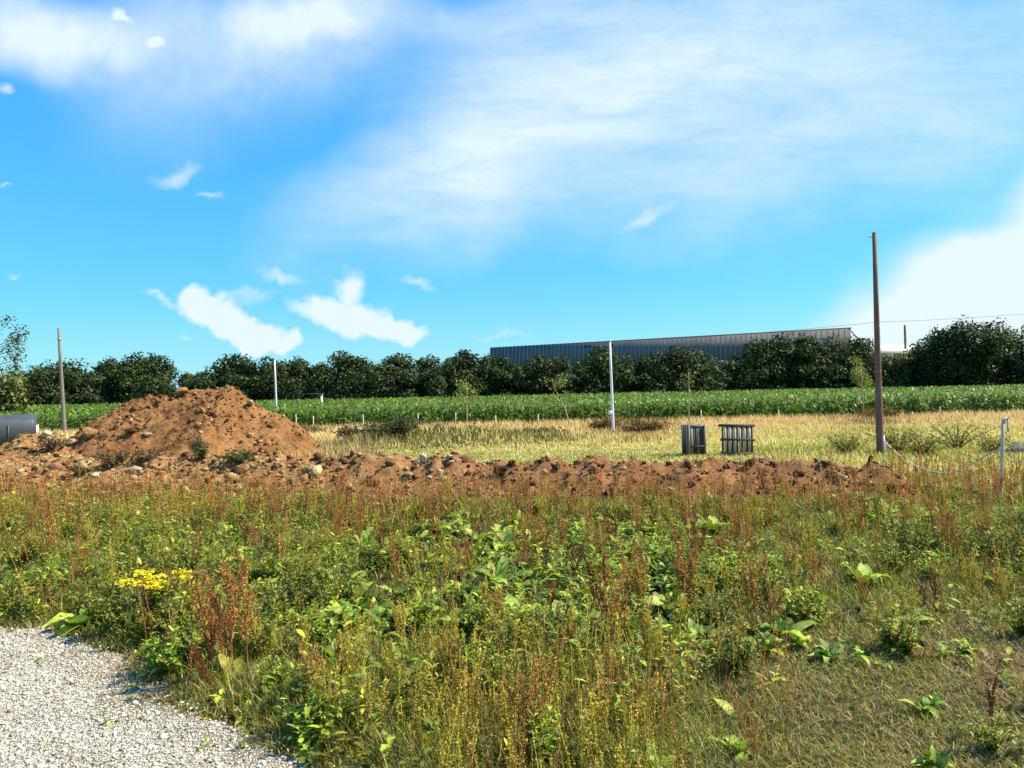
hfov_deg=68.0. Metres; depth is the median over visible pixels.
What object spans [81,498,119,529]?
leafy weed
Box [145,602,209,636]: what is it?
leafy weed
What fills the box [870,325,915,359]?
depot building
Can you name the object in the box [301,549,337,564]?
leafy weed
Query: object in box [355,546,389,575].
leafy weed
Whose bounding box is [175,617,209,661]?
leafy weed
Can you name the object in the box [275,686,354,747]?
leafy weed
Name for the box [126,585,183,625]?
leafy weed
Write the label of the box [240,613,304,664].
leafy weed
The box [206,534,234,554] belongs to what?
leafy weed
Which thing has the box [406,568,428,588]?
leafy weed
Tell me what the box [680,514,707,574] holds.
dock plant
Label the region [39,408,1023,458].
dry grass
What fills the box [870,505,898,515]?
leafy weed
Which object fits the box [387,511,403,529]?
leafy weed
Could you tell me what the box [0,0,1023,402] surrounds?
sky
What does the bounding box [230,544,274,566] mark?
leafy weed
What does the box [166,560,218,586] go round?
leafy weed
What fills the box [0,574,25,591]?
leafy weed
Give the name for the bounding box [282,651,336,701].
leafy weed
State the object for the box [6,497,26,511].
leafy weed
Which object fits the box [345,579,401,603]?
leafy weed
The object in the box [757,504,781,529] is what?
leafy weed
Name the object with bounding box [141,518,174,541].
leafy weed
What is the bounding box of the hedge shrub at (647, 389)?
[623,361,685,393]
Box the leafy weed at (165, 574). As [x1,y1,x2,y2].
[140,566,185,591]
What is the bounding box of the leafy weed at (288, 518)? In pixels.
[269,509,298,525]
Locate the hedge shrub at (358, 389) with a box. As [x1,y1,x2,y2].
[335,364,386,399]
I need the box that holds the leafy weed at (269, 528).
[245,516,284,544]
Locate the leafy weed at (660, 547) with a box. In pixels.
[652,541,666,552]
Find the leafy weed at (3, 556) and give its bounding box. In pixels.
[0,549,22,567]
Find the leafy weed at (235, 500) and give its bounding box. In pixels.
[226,495,245,510]
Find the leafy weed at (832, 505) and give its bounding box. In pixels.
[809,491,841,509]
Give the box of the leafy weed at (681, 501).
[675,495,686,508]
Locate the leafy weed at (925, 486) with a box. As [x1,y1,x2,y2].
[920,480,937,489]
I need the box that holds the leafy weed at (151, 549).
[127,529,166,558]
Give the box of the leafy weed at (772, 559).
[767,554,782,577]
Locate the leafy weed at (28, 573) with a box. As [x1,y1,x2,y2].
[15,564,59,593]
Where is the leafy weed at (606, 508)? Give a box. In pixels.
[594,495,621,521]
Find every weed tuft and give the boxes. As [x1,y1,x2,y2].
[35,431,69,451]
[92,447,135,466]
[121,425,146,433]
[124,447,167,461]
[188,436,208,459]
[216,447,258,463]
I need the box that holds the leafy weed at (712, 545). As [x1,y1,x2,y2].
[677,527,723,554]
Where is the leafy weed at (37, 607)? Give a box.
[10,583,61,618]
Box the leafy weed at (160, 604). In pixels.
[133,587,208,633]
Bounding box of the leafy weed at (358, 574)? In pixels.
[317,554,364,584]
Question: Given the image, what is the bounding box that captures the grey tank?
[0,414,38,445]
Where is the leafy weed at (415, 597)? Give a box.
[391,587,433,613]
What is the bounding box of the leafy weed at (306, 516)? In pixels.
[299,508,311,528]
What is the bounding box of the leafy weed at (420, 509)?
[409,500,426,518]
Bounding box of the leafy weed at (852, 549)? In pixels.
[833,534,865,563]
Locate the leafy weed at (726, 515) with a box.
[716,500,736,522]
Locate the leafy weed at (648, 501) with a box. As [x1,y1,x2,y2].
[641,490,660,507]
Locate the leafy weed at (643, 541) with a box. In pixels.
[638,533,660,549]
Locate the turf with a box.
[311,419,1023,495]
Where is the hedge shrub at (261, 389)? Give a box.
[251,367,307,400]
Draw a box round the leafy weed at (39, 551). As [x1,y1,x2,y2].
[20,529,66,564]
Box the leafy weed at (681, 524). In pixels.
[668,515,691,535]
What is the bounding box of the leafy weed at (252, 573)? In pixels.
[227,560,270,583]
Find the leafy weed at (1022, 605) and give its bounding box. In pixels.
[1010,578,1023,608]
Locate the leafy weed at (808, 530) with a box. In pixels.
[791,512,830,546]
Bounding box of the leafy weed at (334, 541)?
[311,535,348,556]
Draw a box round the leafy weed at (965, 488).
[954,481,978,493]
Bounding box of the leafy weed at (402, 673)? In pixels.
[386,658,425,686]
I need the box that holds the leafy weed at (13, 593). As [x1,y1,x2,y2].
[0,577,65,612]
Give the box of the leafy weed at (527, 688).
[498,674,561,719]
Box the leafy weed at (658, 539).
[653,533,674,549]
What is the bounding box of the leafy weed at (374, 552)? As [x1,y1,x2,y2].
[352,533,397,565]
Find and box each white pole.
[273,358,276,407]
[608,340,614,429]
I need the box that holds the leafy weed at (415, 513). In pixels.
[407,493,434,521]
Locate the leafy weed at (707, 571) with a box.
[687,552,730,583]
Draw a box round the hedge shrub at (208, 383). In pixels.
[188,374,241,390]
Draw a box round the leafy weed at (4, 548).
[0,536,25,558]
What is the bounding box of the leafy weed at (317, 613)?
[281,600,339,628]
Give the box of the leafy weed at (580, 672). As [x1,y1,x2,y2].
[564,650,613,692]
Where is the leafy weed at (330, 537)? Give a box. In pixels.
[312,529,348,546]
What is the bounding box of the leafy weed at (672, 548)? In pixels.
[645,534,687,563]
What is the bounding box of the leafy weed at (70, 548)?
[62,541,94,553]
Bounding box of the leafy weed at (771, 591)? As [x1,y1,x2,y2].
[746,570,799,606]
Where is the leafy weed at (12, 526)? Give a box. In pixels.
[0,520,15,535]
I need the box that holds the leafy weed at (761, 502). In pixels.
[760,496,793,521]
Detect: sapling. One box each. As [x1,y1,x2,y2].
[455,378,477,421]
[539,373,569,423]
[674,367,700,422]
[846,352,873,416]
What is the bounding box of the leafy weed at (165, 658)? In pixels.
[135,625,202,682]
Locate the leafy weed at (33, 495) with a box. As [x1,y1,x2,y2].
[17,483,41,503]
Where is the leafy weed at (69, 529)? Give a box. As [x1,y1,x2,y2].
[41,520,77,540]
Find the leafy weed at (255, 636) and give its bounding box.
[236,624,278,647]
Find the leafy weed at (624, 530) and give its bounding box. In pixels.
[614,522,644,536]
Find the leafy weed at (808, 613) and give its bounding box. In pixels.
[783,569,839,631]
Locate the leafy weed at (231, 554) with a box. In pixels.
[212,541,245,567]
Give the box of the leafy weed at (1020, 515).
[1002,499,1023,525]
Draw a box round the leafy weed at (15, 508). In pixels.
[0,499,28,515]
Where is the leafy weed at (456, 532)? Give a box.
[443,519,465,539]
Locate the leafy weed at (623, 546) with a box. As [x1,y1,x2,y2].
[613,536,632,556]
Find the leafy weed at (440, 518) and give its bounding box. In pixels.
[430,509,448,521]
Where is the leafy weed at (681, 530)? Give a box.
[669,519,694,545]
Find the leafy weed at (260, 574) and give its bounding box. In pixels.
[253,564,267,580]
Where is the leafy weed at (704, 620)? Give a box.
[680,592,721,625]
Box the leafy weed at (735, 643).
[706,623,760,670]
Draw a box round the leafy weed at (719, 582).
[702,562,738,590]
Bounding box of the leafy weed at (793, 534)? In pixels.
[778,520,819,545]
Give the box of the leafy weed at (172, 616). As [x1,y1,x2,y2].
[158,602,184,633]
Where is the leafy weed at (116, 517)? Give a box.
[97,504,130,524]
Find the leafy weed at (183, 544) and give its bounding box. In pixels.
[173,540,194,563]
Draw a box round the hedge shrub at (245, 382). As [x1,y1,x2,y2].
[229,374,267,400]
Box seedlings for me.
[0,647,316,758]
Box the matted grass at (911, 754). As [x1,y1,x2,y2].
[644,575,1023,767]
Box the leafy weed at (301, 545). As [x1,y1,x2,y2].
[277,536,316,551]
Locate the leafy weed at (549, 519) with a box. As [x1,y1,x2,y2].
[538,511,559,526]
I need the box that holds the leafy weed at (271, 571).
[260,554,299,577]
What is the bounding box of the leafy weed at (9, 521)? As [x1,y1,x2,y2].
[0,508,25,535]
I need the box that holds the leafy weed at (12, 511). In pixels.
[1,497,30,518]
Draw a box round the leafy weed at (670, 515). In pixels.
[664,508,683,525]
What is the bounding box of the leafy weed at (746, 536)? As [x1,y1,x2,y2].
[723,522,755,548]
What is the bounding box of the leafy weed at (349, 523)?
[337,505,362,528]
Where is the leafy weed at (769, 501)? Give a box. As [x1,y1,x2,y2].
[758,495,776,506]
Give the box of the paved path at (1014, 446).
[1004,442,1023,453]
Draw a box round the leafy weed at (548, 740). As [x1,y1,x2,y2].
[504,695,559,767]
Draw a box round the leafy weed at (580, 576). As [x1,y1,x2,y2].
[568,575,607,598]
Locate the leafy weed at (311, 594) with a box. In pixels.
[268,568,338,617]
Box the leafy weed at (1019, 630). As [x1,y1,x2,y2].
[980,592,1023,637]
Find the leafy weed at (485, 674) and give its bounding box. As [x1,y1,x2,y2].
[470,639,528,696]
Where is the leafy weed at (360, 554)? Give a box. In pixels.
[345,538,370,556]
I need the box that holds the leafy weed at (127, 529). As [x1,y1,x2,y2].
[120,521,161,536]
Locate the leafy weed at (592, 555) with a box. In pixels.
[574,549,601,574]
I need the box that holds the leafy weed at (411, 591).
[392,560,435,597]
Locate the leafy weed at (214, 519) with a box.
[203,505,221,524]
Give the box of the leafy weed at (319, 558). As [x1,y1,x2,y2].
[291,549,324,580]
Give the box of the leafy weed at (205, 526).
[194,521,215,532]
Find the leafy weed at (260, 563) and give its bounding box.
[251,553,273,570]
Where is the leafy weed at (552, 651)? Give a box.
[527,637,569,667]
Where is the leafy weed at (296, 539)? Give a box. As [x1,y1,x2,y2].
[285,528,321,559]
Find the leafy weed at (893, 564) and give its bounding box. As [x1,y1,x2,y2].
[862,527,922,578]
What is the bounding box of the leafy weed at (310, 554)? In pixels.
[283,541,319,567]
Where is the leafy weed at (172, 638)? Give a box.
[150,623,193,654]
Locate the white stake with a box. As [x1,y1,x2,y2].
[999,417,1008,496]
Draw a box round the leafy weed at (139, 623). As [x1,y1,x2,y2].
[110,600,175,646]
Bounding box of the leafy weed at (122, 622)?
[84,576,154,638]
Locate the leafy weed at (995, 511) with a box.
[990,504,1018,521]
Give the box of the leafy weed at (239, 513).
[225,504,253,523]
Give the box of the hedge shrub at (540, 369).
[512,359,575,394]
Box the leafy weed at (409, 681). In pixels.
[362,660,443,719]
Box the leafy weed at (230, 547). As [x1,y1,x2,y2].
[216,538,250,562]
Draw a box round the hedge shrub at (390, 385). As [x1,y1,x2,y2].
[379,364,421,398]
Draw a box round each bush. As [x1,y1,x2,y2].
[0,368,34,413]
[299,422,327,434]
[330,423,374,438]
[359,416,429,436]
[429,422,489,429]
[514,425,571,435]
[588,415,621,430]
[616,417,673,431]
[826,426,875,454]
[858,421,928,451]
[859,407,901,417]
[887,429,963,454]
[915,414,1005,448]
[964,427,1022,452]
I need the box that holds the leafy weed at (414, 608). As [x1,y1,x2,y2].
[385,594,437,630]
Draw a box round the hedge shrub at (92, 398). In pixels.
[76,370,134,404]
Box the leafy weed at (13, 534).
[1,524,29,543]
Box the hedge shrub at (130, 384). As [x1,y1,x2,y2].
[111,373,167,402]
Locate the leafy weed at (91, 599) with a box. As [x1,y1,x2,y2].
[60,565,139,625]
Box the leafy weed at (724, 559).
[705,550,738,571]
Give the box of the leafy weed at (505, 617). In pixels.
[468,596,542,653]
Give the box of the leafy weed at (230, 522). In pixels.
[215,505,243,528]
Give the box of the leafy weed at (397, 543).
[390,529,413,560]
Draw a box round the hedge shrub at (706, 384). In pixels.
[658,364,722,392]
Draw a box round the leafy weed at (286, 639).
[275,627,333,660]
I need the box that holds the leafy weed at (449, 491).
[435,488,459,510]
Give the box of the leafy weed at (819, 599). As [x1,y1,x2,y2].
[787,581,827,627]
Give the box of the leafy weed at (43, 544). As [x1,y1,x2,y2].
[23,528,64,565]
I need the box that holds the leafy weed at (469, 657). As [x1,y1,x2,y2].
[455,630,495,676]
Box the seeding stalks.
[0,442,1023,767]
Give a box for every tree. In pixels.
[0,314,31,366]
[0,358,102,404]
[83,356,154,403]
[123,350,181,399]
[176,371,217,386]
[200,353,259,399]
[245,356,292,399]
[287,356,334,399]
[314,350,374,400]
[362,352,414,397]
[405,354,461,398]
[442,349,484,395]
[476,353,520,395]
[507,354,572,395]
[568,364,585,391]
[571,345,644,393]
[633,356,665,391]
[648,343,713,391]
[687,355,722,368]
[699,363,719,389]
[721,359,759,391]
[730,332,803,389]
[782,332,836,390]
[815,333,887,388]
[868,353,921,387]
[902,337,933,355]
[908,324,976,386]
[931,315,1023,386]
[982,325,1023,386]
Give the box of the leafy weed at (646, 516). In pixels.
[631,512,654,523]
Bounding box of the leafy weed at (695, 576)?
[665,556,717,599]
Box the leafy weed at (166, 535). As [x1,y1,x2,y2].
[155,524,174,544]
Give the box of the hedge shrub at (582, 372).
[553,362,623,394]
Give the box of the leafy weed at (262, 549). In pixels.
[235,535,272,561]
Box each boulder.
[40,430,51,436]
[63,438,75,445]
[69,460,93,473]
[81,427,97,438]
[123,465,143,473]
[142,432,151,435]
[175,387,188,393]
[404,471,412,478]
[419,454,426,462]
[664,486,673,494]
[836,473,847,480]
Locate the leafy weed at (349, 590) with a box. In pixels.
[306,551,374,600]
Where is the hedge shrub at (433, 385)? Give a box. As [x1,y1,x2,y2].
[410,365,462,397]
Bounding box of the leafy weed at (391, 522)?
[382,513,400,531]
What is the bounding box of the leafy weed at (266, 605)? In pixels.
[232,583,292,627]
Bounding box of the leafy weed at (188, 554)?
[160,537,210,574]
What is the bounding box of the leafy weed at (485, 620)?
[470,598,519,639]
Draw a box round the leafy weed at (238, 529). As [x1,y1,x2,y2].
[216,515,257,538]
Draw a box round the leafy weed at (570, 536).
[565,529,593,545]
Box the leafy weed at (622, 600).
[616,592,635,613]
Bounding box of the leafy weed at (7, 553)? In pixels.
[1,528,50,566]
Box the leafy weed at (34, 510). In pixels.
[26,505,46,516]
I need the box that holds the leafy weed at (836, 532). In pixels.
[823,510,855,541]
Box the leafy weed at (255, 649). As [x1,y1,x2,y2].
[234,634,277,663]
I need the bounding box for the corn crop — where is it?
[0,383,1023,432]
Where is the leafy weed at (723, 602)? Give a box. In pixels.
[682,579,753,628]
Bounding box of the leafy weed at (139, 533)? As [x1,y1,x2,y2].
[133,526,153,554]
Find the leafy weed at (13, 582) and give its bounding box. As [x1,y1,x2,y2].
[0,569,40,608]
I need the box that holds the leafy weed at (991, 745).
[957,704,1023,757]
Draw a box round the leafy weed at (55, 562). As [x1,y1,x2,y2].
[33,552,70,582]
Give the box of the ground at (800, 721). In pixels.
[8,405,1023,767]
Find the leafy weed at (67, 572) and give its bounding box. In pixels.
[42,557,102,583]
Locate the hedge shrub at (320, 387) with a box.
[300,370,353,399]
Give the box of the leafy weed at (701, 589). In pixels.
[686,569,717,595]
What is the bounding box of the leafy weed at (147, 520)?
[129,511,155,525]
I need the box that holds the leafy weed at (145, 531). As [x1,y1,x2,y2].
[125,519,158,544]
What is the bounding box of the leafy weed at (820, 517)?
[812,511,830,526]
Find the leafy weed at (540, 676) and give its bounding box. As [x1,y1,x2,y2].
[502,651,570,700]
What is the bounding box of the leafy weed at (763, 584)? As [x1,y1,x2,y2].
[740,555,785,603]
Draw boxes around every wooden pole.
[53,328,66,433]
[869,232,885,453]
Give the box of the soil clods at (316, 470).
[0,385,936,503]
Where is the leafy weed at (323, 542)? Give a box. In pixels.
[299,529,327,555]
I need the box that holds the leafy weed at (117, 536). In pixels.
[93,521,142,554]
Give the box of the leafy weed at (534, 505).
[527,496,547,514]
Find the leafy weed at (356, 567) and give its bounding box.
[333,545,377,572]
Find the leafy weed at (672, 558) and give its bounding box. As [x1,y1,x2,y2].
[653,543,707,580]
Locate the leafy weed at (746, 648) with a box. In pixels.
[700,611,769,679]
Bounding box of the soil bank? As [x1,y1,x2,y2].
[0,433,923,504]
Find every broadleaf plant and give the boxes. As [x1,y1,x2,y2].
[42,594,120,637]
[136,662,183,680]
[175,576,226,596]
[179,512,196,523]
[203,634,248,655]
[221,685,251,709]
[230,700,260,726]
[248,562,295,575]
[266,557,324,590]
[283,717,338,751]
[314,613,349,651]
[318,625,376,666]
[321,542,349,555]
[321,569,366,594]
[323,582,389,613]
[324,581,376,607]
[324,602,393,628]
[324,608,352,632]
[327,581,384,615]
[332,571,361,590]
[338,617,390,643]
[339,538,353,554]
[340,599,365,621]
[346,530,387,547]
[347,620,385,650]
[354,642,381,671]
[355,513,374,526]
[355,526,372,541]
[360,597,392,616]
[361,608,397,637]
[364,620,401,645]
[366,644,435,680]
[374,497,393,508]
[375,585,408,598]
[386,631,439,657]
[388,591,440,616]
[392,587,427,607]
[394,547,413,567]
[397,506,410,516]
[397,597,453,638]
[402,556,419,566]
[409,519,435,535]
[414,530,431,544]
[424,516,459,533]
[425,530,460,541]
[425,581,457,605]
[431,542,457,557]
[431,552,470,570]
[434,617,489,639]
[435,605,458,626]
[440,503,471,523]
[443,580,479,598]
[445,611,497,640]
[447,563,473,580]
[448,576,488,604]
[451,523,476,535]
[452,503,481,517]
[454,560,482,572]
[460,528,491,546]
[469,510,494,523]
[469,542,496,554]
[471,556,532,595]
[472,546,499,560]
[478,598,520,632]
[482,619,529,643]
[483,527,524,557]
[484,523,507,545]
[484,554,509,563]
[494,522,522,540]
[496,578,534,598]
[499,593,541,626]
[500,510,526,523]
[505,521,529,532]
[514,520,545,529]
[517,561,544,572]
[522,600,584,634]
[523,529,545,542]
[523,536,531,545]
[525,566,561,583]
[528,618,566,644]
[530,587,570,602]
[539,556,571,578]
[542,540,565,553]
[545,620,600,648]
[550,544,587,570]
[552,573,578,587]
[555,601,607,627]
[558,730,606,760]
[565,512,581,525]
[565,568,611,595]
[570,558,599,575]
[572,517,593,531]
[574,587,615,605]
[576,553,621,575]
[577,600,607,621]
[588,568,629,598]
[591,513,606,523]
[596,582,631,599]
[609,512,632,529]
[613,509,627,521]
[614,502,646,520]
[617,559,652,576]
[622,525,648,542]
[624,523,663,539]
[625,521,654,531]
[627,583,685,615]
[627,629,665,653]
[631,738,682,767]
[633,591,664,611]
[634,623,687,654]
[637,544,657,566]
[644,522,671,539]
[645,500,659,512]
[647,562,666,582]
[649,557,687,592]
[649,612,677,646]
[650,622,715,645]
[654,509,666,521]
[664,569,706,596]
[665,596,700,624]
[666,611,687,626]
[674,521,708,534]
[676,636,724,667]
[679,617,722,637]
[679,736,709,757]
[680,525,712,541]
[691,519,706,525]
[697,514,732,534]
[706,734,758,767]
[712,696,761,725]
[726,580,753,595]
[745,628,783,658]
[759,609,817,641]
[775,628,808,649]
[776,596,801,618]
[784,508,795,522]
[785,570,811,588]
[796,607,835,629]
[807,636,844,663]
[827,566,847,579]
[828,562,892,588]
[840,489,874,503]
[844,574,871,589]
[861,499,898,525]
[870,515,887,527]
[870,660,891,674]
[879,498,916,513]
[881,515,908,532]
[888,602,934,629]
[899,696,940,721]
[901,606,935,626]
[907,506,927,523]
[911,744,954,767]
[911,751,949,767]
[912,545,952,565]
[928,692,947,706]
[931,499,964,511]
[950,632,990,657]
[979,608,989,616]
[981,569,1010,585]
[993,521,1017,532]
[1012,495,1023,504]
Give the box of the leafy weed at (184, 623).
[172,614,209,641]
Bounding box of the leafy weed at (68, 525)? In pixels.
[48,514,81,534]
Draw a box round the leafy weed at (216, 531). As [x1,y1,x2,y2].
[209,525,234,546]
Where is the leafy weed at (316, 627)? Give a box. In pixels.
[294,608,340,651]
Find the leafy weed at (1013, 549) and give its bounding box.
[953,516,1023,566]
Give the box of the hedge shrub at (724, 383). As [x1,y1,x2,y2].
[704,362,761,391]
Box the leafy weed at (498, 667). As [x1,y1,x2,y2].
[481,653,520,688]
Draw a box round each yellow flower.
[114,567,192,627]
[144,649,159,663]
[322,665,350,696]
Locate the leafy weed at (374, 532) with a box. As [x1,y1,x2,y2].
[366,523,387,543]
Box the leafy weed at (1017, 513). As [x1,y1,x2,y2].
[1010,505,1023,522]
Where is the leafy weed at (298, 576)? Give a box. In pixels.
[274,548,328,589]
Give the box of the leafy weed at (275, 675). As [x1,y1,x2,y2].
[257,655,300,695]
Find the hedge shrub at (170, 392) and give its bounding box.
[146,375,204,396]
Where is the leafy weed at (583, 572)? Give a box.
[572,563,599,576]
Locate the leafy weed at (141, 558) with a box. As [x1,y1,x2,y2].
[119,546,160,569]
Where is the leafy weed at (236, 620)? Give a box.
[208,592,280,646]
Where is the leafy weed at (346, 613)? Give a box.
[327,602,365,633]
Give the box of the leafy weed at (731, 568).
[708,553,758,594]
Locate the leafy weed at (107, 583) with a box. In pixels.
[58,562,131,601]
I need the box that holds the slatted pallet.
[718,424,754,455]
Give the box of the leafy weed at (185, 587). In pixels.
[163,569,208,595]
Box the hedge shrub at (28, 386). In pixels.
[5,372,53,405]
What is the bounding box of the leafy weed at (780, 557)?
[757,551,783,572]
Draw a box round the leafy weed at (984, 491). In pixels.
[969,485,998,497]
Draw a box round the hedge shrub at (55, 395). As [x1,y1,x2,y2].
[28,376,87,405]
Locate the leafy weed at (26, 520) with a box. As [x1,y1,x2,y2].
[12,513,40,529]
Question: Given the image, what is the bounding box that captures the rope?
[884,441,999,473]
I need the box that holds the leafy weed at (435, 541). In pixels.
[430,529,453,552]
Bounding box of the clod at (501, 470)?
[494,465,507,475]
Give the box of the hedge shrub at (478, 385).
[443,365,492,397]
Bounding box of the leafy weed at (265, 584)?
[245,572,283,600]
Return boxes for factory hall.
[490,327,858,378]
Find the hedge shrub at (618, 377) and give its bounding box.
[598,363,638,393]
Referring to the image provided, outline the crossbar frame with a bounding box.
[290,393,323,406]
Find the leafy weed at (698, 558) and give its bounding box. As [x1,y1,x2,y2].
[668,551,712,572]
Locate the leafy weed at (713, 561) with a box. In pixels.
[700,551,734,572]
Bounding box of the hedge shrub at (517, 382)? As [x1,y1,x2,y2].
[489,367,543,396]
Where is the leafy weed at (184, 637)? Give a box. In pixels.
[159,621,218,666]
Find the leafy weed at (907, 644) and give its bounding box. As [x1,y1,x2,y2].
[872,608,943,655]
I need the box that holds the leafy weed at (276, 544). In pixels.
[262,532,287,552]
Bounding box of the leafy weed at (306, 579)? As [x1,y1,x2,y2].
[296,555,337,589]
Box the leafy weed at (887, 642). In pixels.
[861,591,920,651]
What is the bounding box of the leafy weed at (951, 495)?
[935,486,960,500]
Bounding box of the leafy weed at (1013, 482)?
[1006,479,1020,488]
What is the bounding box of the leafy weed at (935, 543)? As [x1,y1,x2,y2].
[881,514,956,562]
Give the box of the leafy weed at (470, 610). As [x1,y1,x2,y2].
[455,594,488,638]
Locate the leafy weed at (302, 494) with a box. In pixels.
[284,488,319,507]
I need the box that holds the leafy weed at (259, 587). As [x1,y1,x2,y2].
[237,580,271,607]
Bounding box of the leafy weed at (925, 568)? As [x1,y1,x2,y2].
[916,556,942,585]
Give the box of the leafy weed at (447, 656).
[413,624,497,678]
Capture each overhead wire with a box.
[621,322,873,340]
[891,314,1018,321]
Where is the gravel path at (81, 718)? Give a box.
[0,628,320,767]
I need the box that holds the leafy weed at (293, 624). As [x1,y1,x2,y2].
[261,600,319,631]
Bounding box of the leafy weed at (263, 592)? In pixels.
[232,582,268,603]
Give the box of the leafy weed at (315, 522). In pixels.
[300,513,328,530]
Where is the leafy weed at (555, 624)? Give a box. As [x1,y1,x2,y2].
[522,589,585,641]
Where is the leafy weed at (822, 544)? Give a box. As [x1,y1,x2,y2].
[810,534,834,553]
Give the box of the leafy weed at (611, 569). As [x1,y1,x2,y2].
[591,558,622,580]
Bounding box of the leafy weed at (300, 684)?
[282,673,342,704]
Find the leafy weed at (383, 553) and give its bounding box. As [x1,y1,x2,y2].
[373,546,390,567]
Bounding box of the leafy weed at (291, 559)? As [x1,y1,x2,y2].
[274,548,309,571]
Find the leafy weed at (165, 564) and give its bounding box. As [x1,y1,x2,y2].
[138,548,175,579]
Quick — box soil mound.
[65,386,320,460]
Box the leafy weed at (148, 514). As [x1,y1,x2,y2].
[136,506,161,521]
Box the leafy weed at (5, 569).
[0,555,19,583]
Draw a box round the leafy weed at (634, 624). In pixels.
[589,599,651,645]
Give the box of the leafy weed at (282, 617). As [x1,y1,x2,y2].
[263,600,298,633]
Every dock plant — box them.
[1,491,16,512]
[21,530,37,570]
[23,498,36,528]
[38,528,57,568]
[39,490,52,526]
[39,508,61,552]
[53,500,62,514]
[66,549,83,594]
[72,537,91,574]
[81,512,87,544]
[84,518,96,557]
[88,473,100,505]
[102,550,118,588]
[104,512,116,549]
[110,491,130,516]
[148,529,160,545]
[163,568,177,598]
[167,529,174,552]
[168,487,180,517]
[181,572,201,623]
[185,490,193,513]
[185,531,205,569]
[185,575,229,657]
[187,642,220,695]
[190,520,202,535]
[191,565,208,599]
[194,586,222,683]
[199,609,235,659]
[200,491,215,525]
[203,555,254,682]
[204,482,215,496]
[215,485,227,522]
[216,490,225,515]
[226,568,258,622]
[233,543,250,588]
[235,594,264,662]
[236,518,250,550]
[241,491,253,509]
[246,494,261,520]
[246,514,259,556]
[249,609,278,667]
[261,475,271,498]
[264,497,277,539]
[269,510,287,567]
[270,488,293,528]
[273,532,285,557]
[294,617,311,662]
[297,639,321,686]
[300,494,307,530]
[309,644,342,743]
[312,487,317,508]
[319,512,325,530]
[323,523,334,537]
[326,489,343,530]
[329,480,344,519]
[330,505,346,541]
[331,633,347,673]
[332,486,344,526]
[333,468,348,489]
[339,483,352,518]
[339,620,371,684]
[340,611,361,639]
[351,494,365,532]
[355,522,363,541]
[355,676,375,728]
[360,477,366,497]
[372,507,383,541]
[376,514,388,571]
[380,638,403,697]
[385,523,403,583]
[385,597,412,651]
[399,514,408,539]
[401,534,421,577]
[402,499,416,531]
[406,700,434,754]
[415,631,431,677]
[425,492,437,537]
[426,544,440,575]
[429,502,440,543]
[429,625,447,690]
[432,627,459,692]
[434,603,461,641]
[438,537,463,591]
[440,473,451,494]
[440,492,449,517]
[446,634,463,701]
[448,522,477,585]
[449,649,479,722]
[464,544,478,585]
[476,576,502,638]
[489,581,508,628]
[489,671,520,741]
[504,637,566,762]
[505,721,526,767]
[507,513,534,577]
[507,612,528,657]
[512,487,520,509]
[515,470,530,495]
[515,688,528,715]
[517,510,525,527]
[521,484,527,511]
[525,506,538,549]
[527,540,540,571]
[531,513,545,569]
[533,699,552,736]
[536,493,551,529]
[536,519,550,570]
[544,577,558,613]
[557,503,571,556]
[560,602,577,644]
[563,617,577,655]
[564,489,576,525]
[565,538,584,595]
[580,504,592,535]
[580,689,610,758]
[581,546,610,640]
[582,506,604,550]
[583,517,595,550]
[592,518,606,553]
[594,560,628,659]
[600,506,620,561]
[603,582,623,641]
[604,520,611,553]
[606,649,623,693]
[620,553,636,617]
[623,551,654,621]
[624,470,633,503]
[625,688,639,749]
[627,499,638,526]
[628,558,664,616]
[629,610,655,683]
[632,534,647,573]
[633,506,645,534]
[634,553,648,608]
[637,593,653,655]
[637,614,662,670]
[641,476,652,492]
[648,506,657,529]
[650,473,660,495]
[650,645,662,677]
[654,478,664,505]
[658,495,669,525]
[658,512,673,543]
[668,517,698,618]
[676,593,685,633]
[678,499,692,531]
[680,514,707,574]
[684,524,700,566]
[699,569,717,602]
[712,535,725,555]
[715,512,728,556]
[716,490,725,521]
[718,556,740,603]
[727,509,743,558]
[730,693,766,767]
[732,578,755,635]
[734,509,744,549]
[735,529,744,564]
[735,625,746,645]
[737,519,773,637]
[739,464,751,502]
[742,508,755,561]
[743,490,757,523]
[744,495,758,537]
[753,509,767,548]
[757,467,767,498]
[763,491,776,538]
[765,583,782,637]
[774,484,792,526]
[777,478,788,496]
[777,508,787,549]
[782,522,799,586]
[790,558,799,594]
[797,530,816,577]
[799,510,818,568]
[806,546,822,587]
[816,490,824,519]
[832,485,838,505]
[833,511,853,542]
[836,489,853,545]
[852,487,865,540]
[856,483,871,526]
[856,573,870,620]
[869,527,881,568]
[872,475,887,497]
[873,515,889,549]
[892,471,901,496]
[895,583,918,630]
[900,493,912,531]
[912,470,921,489]
[917,582,928,615]
[922,491,933,511]
[927,560,949,617]
[929,501,946,537]
[937,489,946,507]
[938,503,958,563]
[950,525,963,556]
[954,549,984,597]
[964,467,973,496]
[965,547,976,586]
[966,559,984,613]
[972,508,993,565]
[973,500,989,537]
[981,552,1008,596]
[981,673,998,736]
[995,470,1006,494]
[998,570,1018,610]
[1015,671,1023,726]
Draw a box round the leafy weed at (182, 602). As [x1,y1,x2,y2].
[172,589,234,636]
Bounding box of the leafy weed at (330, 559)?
[314,543,341,570]
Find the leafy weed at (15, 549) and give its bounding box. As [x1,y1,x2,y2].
[8,540,51,565]
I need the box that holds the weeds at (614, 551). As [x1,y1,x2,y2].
[0,475,1023,767]
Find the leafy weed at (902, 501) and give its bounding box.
[895,497,914,510]
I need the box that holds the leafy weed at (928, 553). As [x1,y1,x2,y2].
[905,546,939,566]

